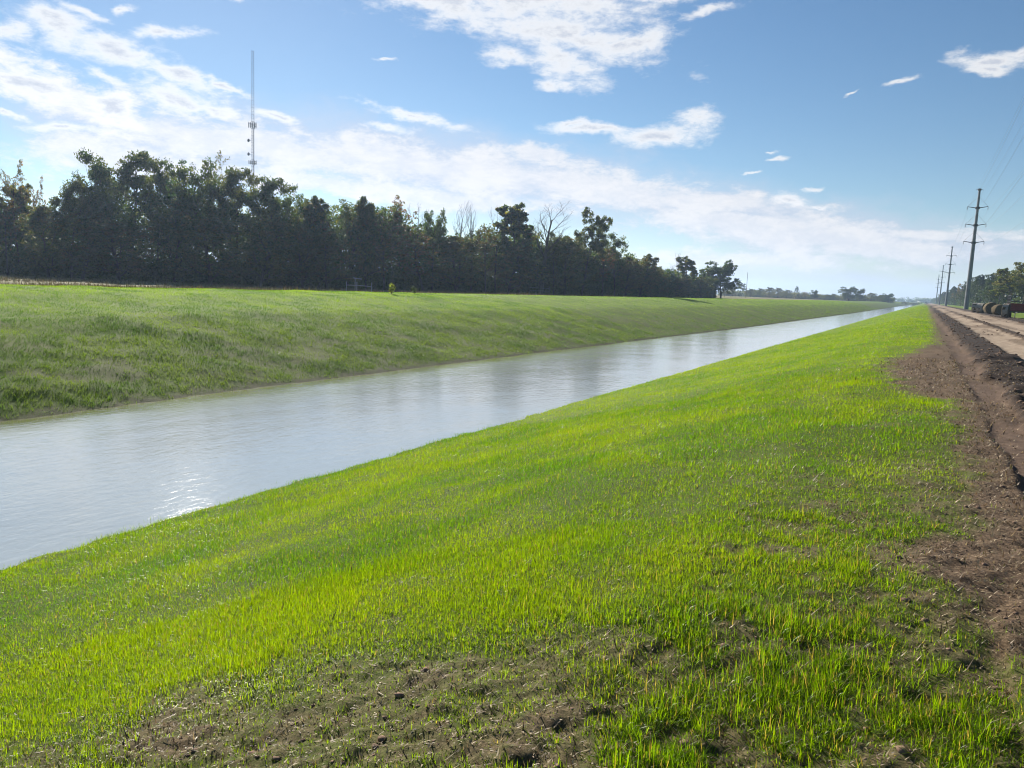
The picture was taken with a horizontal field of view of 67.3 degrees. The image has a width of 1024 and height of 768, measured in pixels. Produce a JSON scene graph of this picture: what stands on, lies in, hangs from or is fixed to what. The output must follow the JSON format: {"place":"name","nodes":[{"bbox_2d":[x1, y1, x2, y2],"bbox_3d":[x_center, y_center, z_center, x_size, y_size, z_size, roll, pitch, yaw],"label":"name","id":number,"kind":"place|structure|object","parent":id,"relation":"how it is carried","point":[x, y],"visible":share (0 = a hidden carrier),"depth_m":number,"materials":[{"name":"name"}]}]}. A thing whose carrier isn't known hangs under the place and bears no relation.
{"place":"outdoors","nodes":[
{"label":"outdoors","id":0,"kind":"place"},
{"bbox_2d":[0,305,914,569],"bbox_3d":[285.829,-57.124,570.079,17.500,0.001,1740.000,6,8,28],"label":"canal water","id":1,"kind":"structure","parent":0,"point":[67,480],"depth_m":21.55,"materials":[{"name":"grey liquid"}]},
{"bbox_2d":[0,275,1023,767],"bbox_3d":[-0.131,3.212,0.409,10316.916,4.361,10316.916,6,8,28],"label":"ground","id":2,"kind":"structure","parent":0,"point":[1008,445],"depth_m":6.28,"materials":[{"name":"green plant"}]},
{"bbox_2d":[0,197,22,274],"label":"tree","id":3,"kind":"object","parent":2,"relation":"on","point":[6,209],"visible":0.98,"depth_m":116.95,"materials":[{"name":"green plant"}]},
{"bbox_2d":[0,159,34,271],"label":"tree","id":4,"kind":"object","parent":2,"relation":"on","point":[6,193],"visible":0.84,"depth_m":120.28,"materials":[{"name":"green plant"}]},
{"bbox_2d":[2,183,37,244],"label":"tree","id":5,"kind":"object","parent":2,"relation":"on","point":[18,197],"visible":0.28,"depth_m":122.94,"materials":[{"name":"green plant"}]},
{"bbox_2d":[29,176,46,244],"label":"tree","id":6,"kind":"object","parent":2,"relation":"on","point":[36,199],"visible":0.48,"depth_m":128.75,"materials":[{"name":"green plant"}]},
{"bbox_2d":[7,204,76,276],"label":"tree","id":7,"kind":"object","parent":2,"relation":"on","point":[38,219],"visible":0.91,"depth_m":112.14,"materials":[{"name":"green plant"}]},
{"bbox_2d":[46,177,104,277],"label":"oak tree","id":8,"kind":"object","parent":2,"relation":"on","point":[77,186],"visible":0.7,"depth_m":117.45,"materials":[{"name":"green plant"}]},
{"bbox_2d":[47,147,131,239],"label":"oak tree","id":9,"kind":"object","parent":2,"relation":"on","point":[99,170],"visible":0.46,"depth_m":121.83,"materials":[{"name":"green plant"}]},
{"bbox_2d":[93,150,178,254],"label":"oak tree","id":10,"kind":"object","parent":2,"relation":"on","point":[128,178],"visible":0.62,"depth_m":123.17,"materials":[{"name":"green plant"}]},
{"bbox_2d":[132,158,174,260],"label":"oak tree","id":11,"kind":"object","parent":2,"relation":"on","point":[161,178],"visible":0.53,"depth_m":121.90,"materials":[{"name":"green plant"}]},
{"bbox_2d":[164,156,228,252],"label":"oak tree","id":12,"kind":"object","parent":2,"relation":"on","point":[209,183],"visible":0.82,"depth_m":116.31,"materials":[{"name":"green plant"}]},
{"bbox_2d":[158,215,247,283],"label":"tree","id":13,"kind":"object","parent":2,"relation":"on","point":[195,228],"visible":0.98,"depth_m":108.98,"materials":[{"name":"green plant"}]},
{"bbox_2d":[210,150,246,281],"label":"tree","id":14,"kind":"object","parent":2,"relation":"on","point":[219,168],"visible":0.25,"depth_m":124.62,"materials":[{"name":"green plant"}]},
{"bbox_2d":[202,165,264,278],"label":"oak tree","id":15,"kind":"object","parent":2,"relation":"on","point":[233,190],"visible":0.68,"depth_m":119.56,"materials":[{"name":"green plant"}]},
{"bbox_2d":[247,51,256,189],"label":"radio mast","id":16,"kind":"object","parent":2,"relation":"on","point":[251,161],"visible":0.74,"depth_m":253.51,"materials":[{"name":"metal"}]},
{"bbox_2d":[236,176,307,282],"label":"oak tree","id":17,"kind":"object","parent":2,"relation":"on","point":[265,197],"visible":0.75,"depth_m":117.56,"materials":[{"name":"green plant"}]},
{"bbox_2d":[289,191,302,224],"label":"tree","id":18,"kind":"object","parent":2,"relation":"on","point":[294,204],"visible":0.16,"depth_m":124.43,"materials":[{"name":"green plant"}]},
{"bbox_2d":[288,195,338,285],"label":"tree","id":19,"kind":"object","parent":2,"relation":"on","point":[307,215],"visible":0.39,"depth_m":121.42,"materials":[{"name":"green plant"}]},
{"bbox_2d":[294,198,333,286],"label":"tree","id":20,"kind":"object","parent":2,"relation":"on","point":[315,222],"visible":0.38,"depth_m":121.00,"materials":[{"name":"green plant"}]},
{"bbox_2d":[0,275,682,297],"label":"dry weeds","id":21,"kind":"object","parent":2,"relation":"on","point":[100,280],"visible":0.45,"depth_m":90.84,"materials":[{"name":"plant"}]},
{"bbox_2d":[0,251,715,297],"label":"undergrowth","id":22,"kind":"object","parent":2,"relation":"on","point":[375,282],"visible":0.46,"depth_m":126.36,"materials":[{"name":"green plant"}]},
{"bbox_2d":[328,196,388,285],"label":"tree","id":23,"kind":"object","parent":2,"relation":"on","point":[361,202],"visible":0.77,"depth_m":125.71,"materials":[{"name":"green plant"}]},
{"bbox_2d":[0,181,717,297],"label":"woodland","id":24,"kind":"object","parent":2,"relation":"on","point":[129,215],"visible":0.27,"depth_m":123.67,"materials":[{"name":"green plant"}]},
{"bbox_2d":[346,277,371,291],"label":"pipe gate","id":25,"kind":"structure","parent":2,"relation":"on","point":[356,285],"depth_m":83.25,"materials":[{"name":"grey metal"}]},
{"bbox_2d":[343,205,390,288],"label":"tree","id":26,"kind":"object","parent":2,"relation":"on","point":[373,219],"visible":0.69,"depth_m":126.86,"materials":[{"name":"green plant"}]},
{"bbox_2d":[356,229,403,289],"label":"tree","id":27,"kind":"object","parent":2,"relation":"on","point":[382,248],"visible":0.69,"depth_m":128.28,"materials":[{"name":"green plant"}]},
{"bbox_2d":[378,207,392,280],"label":"bare tree","id":28,"kind":"object","parent":2,"relation":"on","point":[381,224],"visible":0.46,"depth_m":132.08,"materials":[{"name":"brown plant"}]},
{"bbox_2d":[388,283,394,293],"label":"sapling","id":29,"kind":"object","parent":2,"relation":"on","point":[391,288],"visible":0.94,"depth_m":65.95,"materials":[{"name":"green plant"}]},
{"bbox_2d":[377,194,417,271],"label":"tree","id":30,"kind":"object","parent":2,"relation":"on","point":[399,206],"visible":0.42,"depth_m":134.85,"materials":[{"name":"green plant"}]},
{"bbox_2d":[406,204,435,276],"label":"bare tree","id":31,"kind":"object","parent":2,"relation":"on","point":[418,226],"visible":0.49,"depth_m":139.45,"materials":[{"name":"brown plant"}]},
{"bbox_2d":[395,232,447,289],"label":"tree","id":32,"kind":"object","parent":2,"relation":"on","point":[419,246],"visible":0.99,"depth_m":130.52,"materials":[{"name":"green plant"}]},
{"bbox_2d":[419,207,448,290],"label":"oak tree","id":33,"kind":"object","parent":2,"relation":"on","point":[439,233],"visible":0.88,"depth_m":135.86,"materials":[{"name":"green plant"}]},
{"bbox_2d":[0,284,877,418],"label":"grass","id":34,"kind":"structure","parent":2,"relation":"on","point":[376,353],"depth_m":41.18,"materials":[{"name":"green plant"}]},
{"bbox_2d":[420,235,487,291],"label":"tree","id":35,"kind":"object","parent":2,"relation":"on","point":[451,247],"visible":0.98,"depth_m":136.74,"materials":[{"name":"green plant"}]},
{"bbox_2d":[453,201,471,290],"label":"bare tree","id":36,"kind":"object","parent":2,"relation":"on","point":[461,231],"visible":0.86,"depth_m":144.72,"materials":[{"name":"brown plant"}]},
{"bbox_2d":[462,202,481,290],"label":"bare tree","id":37,"kind":"object","parent":2,"relation":"on","point":[471,232],"visible":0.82,"depth_m":146.71,"materials":[{"name":"brown plant"}]},
{"bbox_2d":[463,225,504,292],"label":"tree","id":38,"kind":"object","parent":2,"relation":"on","point":[486,250],"visible":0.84,"depth_m":146.45,"materials":[{"name":"green plant"}]},
{"bbox_2d":[490,207,506,292],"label":"bare tree","id":39,"kind":"object","parent":2,"relation":"on","point":[496,241],"visible":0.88,"depth_m":151.57,"materials":[{"name":"brown plant"}]},
{"bbox_2d":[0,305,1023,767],"bbox_3d":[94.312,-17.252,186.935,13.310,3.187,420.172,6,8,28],"label":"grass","id":40,"kind":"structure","parent":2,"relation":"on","point":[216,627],"depth_m":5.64,"materials":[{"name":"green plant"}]},
{"bbox_2d":[484,242,539,292],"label":"tree","id":41,"kind":"object","parent":2,"relation":"on","point":[516,252],"visible":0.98,"depth_m":148.79,"materials":[{"name":"green plant"}]},
{"bbox_2d":[0,357,1023,767],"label":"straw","id":42,"kind":"object","parent":2,"relation":"on","point":[912,545],"visible":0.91,"depth_m":3.96,"materials":[{"name":"beige plant"}]},
{"bbox_2d":[492,202,536,293],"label":"tree","id":43,"kind":"object","parent":2,"relation":"on","point":[515,218],"visible":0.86,"depth_m":151.09,"materials":[{"name":"green plant"}]},
{"bbox_2d":[525,261,549,293],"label":"tree","id":44,"kind":"object","parent":2,"relation":"on","point":[539,267],"visible":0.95,"depth_m":149.17,"materials":[{"name":"green plant"}]},
{"bbox_2d":[536,230,566,294],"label":"oak tree","id":45,"kind":"object","parent":2,"relation":"on","point":[556,252],"visible":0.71,"depth_m":160.79,"materials":[{"name":"green plant"}]},
{"bbox_2d":[532,201,573,293],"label":"bare tree","id":46,"kind":"object","parent":2,"relation":"on","point":[545,258],"visible":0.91,"depth_m":159.21,"materials":[{"name":"brown plant"}]},
{"bbox_2d":[544,235,592,294],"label":"tree","id":47,"kind":"object","parent":2,"relation":"on","point":[574,249],"visible":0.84,"depth_m":161.62,"materials":[{"name":"green plant"}]},
{"bbox_2d":[147,313,1023,767],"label":"soil clods","id":48,"kind":"object","parent":2,"relation":"on","point":[899,749],"visible":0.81,"depth_m":4.25,"materials":[{"name":"brown soil"}]},
{"bbox_2d":[572,207,612,294],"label":"tree","id":49,"kind":"object","parent":2,"relation":"on","point":[596,243],"visible":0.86,"depth_m":167.19,"materials":[{"name":"green plant"}]},
{"bbox_2d":[593,248,616,295],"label":"tree","id":50,"kind":"object","parent":2,"relation":"on","point":[611,266],"visible":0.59,"depth_m":178.75,"materials":[{"name":"green plant"}]},
{"bbox_2d":[604,232,629,295],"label":"oak tree","id":51,"kind":"object","parent":2,"relation":"on","point":[616,242],"visible":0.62,"depth_m":186.94,"materials":[{"name":"green plant"}]},
{"bbox_2d":[615,256,645,295],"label":"tree","id":52,"kind":"object","parent":2,"relation":"on","point":[633,264],"visible":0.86,"depth_m":191.05,"materials":[{"name":"green plant"}]},
{"bbox_2d":[634,254,663,296],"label":"tree","id":53,"kind":"object","parent":2,"relation":"on","point":[649,261],"visible":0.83,"depth_m":205.37,"materials":[{"name":"green plant"}]},
{"bbox_2d":[654,266,671,293],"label":"tree","id":54,"kind":"object","parent":2,"relation":"on","point":[666,289],"visible":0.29,"depth_m":222.10,"materials":[{"name":"green plant"}]},
{"bbox_2d":[669,251,683,273],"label":"bare tree","id":55,"kind":"object","parent":2,"relation":"on","point":[677,265],"visible":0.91,"depth_m":245.69,"materials":[{"name":"brown plant"}]},
{"bbox_2d":[671,277,698,295],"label":"tree","id":56,"kind":"object","parent":2,"relation":"on","point":[683,287],"visible":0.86,"depth_m":237.51,"materials":[{"name":"green plant"}]},
{"bbox_2d":[674,256,698,295],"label":"tree","id":57,"kind":"object","parent":2,"relation":"on","point":[687,263],"visible":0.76,"depth_m":248.80,"materials":[{"name":"green plant"}]},
{"bbox_2d":[694,276,716,297],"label":"tree","id":58,"kind":"object","parent":2,"relation":"on","point":[700,282],"visible":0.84,"depth_m":260.37,"materials":[{"name":"green plant"}]},
{"bbox_2d":[700,269,716,277],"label":"tree","id":59,"kind":"object","parent":2,"relation":"on","point":[707,274],"visible":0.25,"depth_m":291.88,"materials":[{"name":"green plant"}]},
{"bbox_2d":[698,259,740,297],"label":"tree","id":60,"kind":"object","parent":2,"relation":"on","point":[724,271],"visible":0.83,"depth_m":284.90,"materials":[{"name":"green plant"}]},
{"bbox_2d":[727,289,738,295],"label":"tree","id":61,"kind":"object","parent":2,"relation":"on","point":[732,292],"visible":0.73,"depth_m":599.59,"materials":[{"name":"green plant"}]},
{"bbox_2d":[737,282,745,296],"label":"pine tree","id":62,"kind":"object","parent":2,"relation":"on","point":[743,286],"visible":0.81,"depth_m":640.50,"materials":[{"name":"green plant"}]},
{"bbox_2d":[745,289,755,296],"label":"tree","id":63,"kind":"object","parent":2,"relation":"on","point":[750,291],"visible":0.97,"depth_m":639.15,"materials":[{"name":"green plant"}]},
{"bbox_2d":[755,288,764,295],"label":"tree","id":64,"kind":"object","parent":2,"relation":"on","point":[759,291],"visible":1,"depth_m":649.06,"materials":[{"name":"green plant"}]},
{"bbox_2d":[762,287,775,296],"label":"tree","id":65,"kind":"object","parent":2,"relation":"on","point":[771,289],"visible":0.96,"depth_m":658.95,"materials":[{"name":"green plant"}]},
{"bbox_2d":[771,288,783,297],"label":"tree","id":66,"kind":"object","parent":2,"relation":"on","point":[777,291],"visible":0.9,"depth_m":669.80,"materials":[{"name":"green plant"}]},
{"bbox_2d":[781,290,792,296],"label":"tree","id":67,"kind":"object","parent":2,"relation":"on","point":[786,293],"visible":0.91,"depth_m":677.88,"materials":[{"name":"green plant"}]},
{"bbox_2d":[718,289,895,302],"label":"woodland","id":68,"kind":"object","parent":2,"relation":"on","point":[792,295],"visible":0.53,"depth_m":729.84,"materials":[{"name":"green plant"}]},
{"bbox_2d":[809,290,819,297],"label":"tree","id":69,"kind":"object","parent":2,"relation":"on","point":[815,294],"visible":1,"depth_m":650.22,"materials":[{"name":"green plant"}]},
{"bbox_2d":[717,293,933,302],"bbox_3d":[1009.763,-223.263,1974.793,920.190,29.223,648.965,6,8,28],"label":"woodland","id":70,"kind":"object","parent":2,"relation":"on","point":[916,300],"visible":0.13,"depth_m":1914.36,"materials":[{"name":"green plant"}]},
{"bbox_2d":[820,294,831,299],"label":"tree","id":71,"kind":"object","parent":2,"relation":"on","point":[824,296],"visible":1,"depth_m":699.92,"materials":[{"name":"green plant"}]},
{"bbox_2d":[837,286,858,300],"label":"tree","id":72,"kind":"object","parent":2,"relation":"on","point":[845,294],"visible":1,"depth_m":639.63,"materials":[{"name":"green plant"}]},
{"bbox_2d":[854,288,866,299],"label":"tree","id":73,"kind":"object","parent":2,"relation":"on","point":[860,296],"visible":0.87,"depth_m":644.64,"materials":[{"name":"green plant"}]},
{"bbox_2d":[864,293,878,300],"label":"tree","id":74,"kind":"object","parent":2,"relation":"on","point":[873,295],"visible":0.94,"depth_m":691.04,"materials":[{"name":"green plant"}]},
{"bbox_2d":[880,293,895,301],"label":"tree","id":75,"kind":"object","parent":2,"relation":"on","point":[886,297],"visible":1,"depth_m":679.20,"materials":[{"name":"green plant"}]},
{"bbox_2d":[935,277,940,303],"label":"power pole","id":76,"kind":"object","parent":2,"relation":"on","point":[937,290],"visible":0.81,"depth_m":869.89,"materials":[{"name":"wood"}]},
{"bbox_2d":[938,265,945,304],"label":"power pole","id":77,"kind":"object","parent":2,"relation":"on","point":[942,271],"visible":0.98,"depth_m":650.61,"materials":[{"name":"wood"}]},
{"bbox_2d":[945,247,955,305],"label":"power pole","id":78,"kind":"object","parent":2,"relation":"on","point":[947,290],"visible":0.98,"depth_m":431.62,"materials":[{"name":"wood"}]},
{"bbox_2d":[948,286,959,304],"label":"tree","id":79,"kind":"object","parent":2,"relation":"on","point":[954,289],"visible":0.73,"depth_m":561.17,"materials":[{"name":"green plant"}]},
{"bbox_2d":[951,283,964,303],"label":"tree","id":80,"kind":"object","parent":2,"relation":"on","point":[959,290],"visible":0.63,"depth_m":481.35,"materials":[{"name":"green plant"}]},
{"bbox_2d":[956,281,971,299],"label":"tree","id":81,"kind":"object","parent":2,"relation":"on","point":[959,294],"visible":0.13,"depth_m":422.89,"materials":[{"name":"green plant"}]},
{"bbox_2d":[963,276,984,302],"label":"tree","id":82,"kind":"object","parent":2,"relation":"on","point":[972,282],"visible":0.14,"depth_m":370.49,"materials":[{"name":"green plant"}]},
{"bbox_2d":[971,303,977,311],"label":"hay bale","id":83,"kind":"object","parent":2,"relation":"on","point":[973,308],"visible":0.51,"depth_m":147.53},
{"bbox_2d":[963,188,988,308],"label":"power pole","id":84,"kind":"object","parent":2,"relation":"on","point":[969,277],"visible":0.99,"depth_m":212.48,"materials":[{"name":"wood"}]},
{"bbox_2d":[930,266,1023,306],"bbox_3d":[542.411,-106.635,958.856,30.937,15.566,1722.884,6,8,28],"label":"woodland","id":85,"kind":"object","parent":2,"relation":"on","point":[1014,298],"visible":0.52,"depth_m":339.69,"materials":[{"name":"green plant"}]},
{"bbox_2d":[970,274,989,302],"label":"tree","id":86,"kind":"object","parent":2,"relation":"on","point":[982,282],"visible":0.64,"depth_m":330.37,"materials":[{"name":"green plant"}]},
{"bbox_2d":[976,303,984,312],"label":"hay bale","id":87,"kind":"object","parent":2,"relation":"on","point":[979,307],"visible":0.77,"depth_m":137.56},
{"bbox_2d":[977,274,996,302],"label":"tree","id":88,"kind":"object","parent":2,"relation":"on","point":[988,282],"visible":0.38,"depth_m":292.80,"materials":[{"name":"green plant"}]},
{"bbox_2d":[983,302,996,313],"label":"hay bale","id":89,"kind":"object","parent":2,"relation":"on","point":[987,307],"visible":0.68,"depth_m":127.55},
{"bbox_2d":[984,273,1007,304],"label":"tree","id":90,"kind":"object","parent":2,"relation":"on","point":[993,297],"visible":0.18,"depth_m":263.46,"materials":[{"name":"green plant"}]},
{"bbox_2d":[991,304,1002,314],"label":"hay bale","id":91,"kind":"object","parent":2,"relation":"on","point":[996,309],"visible":0.73,"depth_m":118.55},
{"bbox_2d":[1001,304,1009,317],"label":"hay bale","id":92,"kind":"object","parent":2,"relation":"on","point":[1005,312],"visible":0.98,"depth_m":95.50},
{"bbox_2d":[989,268,1023,300],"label":"tree","id":93,"kind":"object","parent":2,"relation":"on","point":[1003,281],"visible":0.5,"depth_m":235.37,"materials":[{"name":"green plant"}]},
{"bbox_2d":[992,262,1023,303],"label":"oak tree","id":94,"kind":"object","parent":2,"relation":"on","point":[1019,274],"visible":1,"depth_m":214.22,"materials":[{"name":"green plant"}]},
{"bbox_2d":[1007,295,1023,317],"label":"farm trailer","id":95,"kind":"object","parent":2,"relation":"on","point":[1015,308],"visible":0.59,"depth_m":95.26,"materials":[{"name":"red paint"}]},
{"bbox_2d":[0,0,1023,301],"label":"sky","id":96,"kind":"structure","parent":0,"point":[823,146],"materials":[{"name":"blue"}]},
{"bbox_2d":[927,303,1023,361],"bbox_3d":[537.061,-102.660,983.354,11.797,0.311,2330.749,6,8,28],"label":"dirt road","id":97,"kind":"structure","parent":0,"point":[1007,342],"depth_m":53.21,"materials":[{"name":"soil"}]}
]}

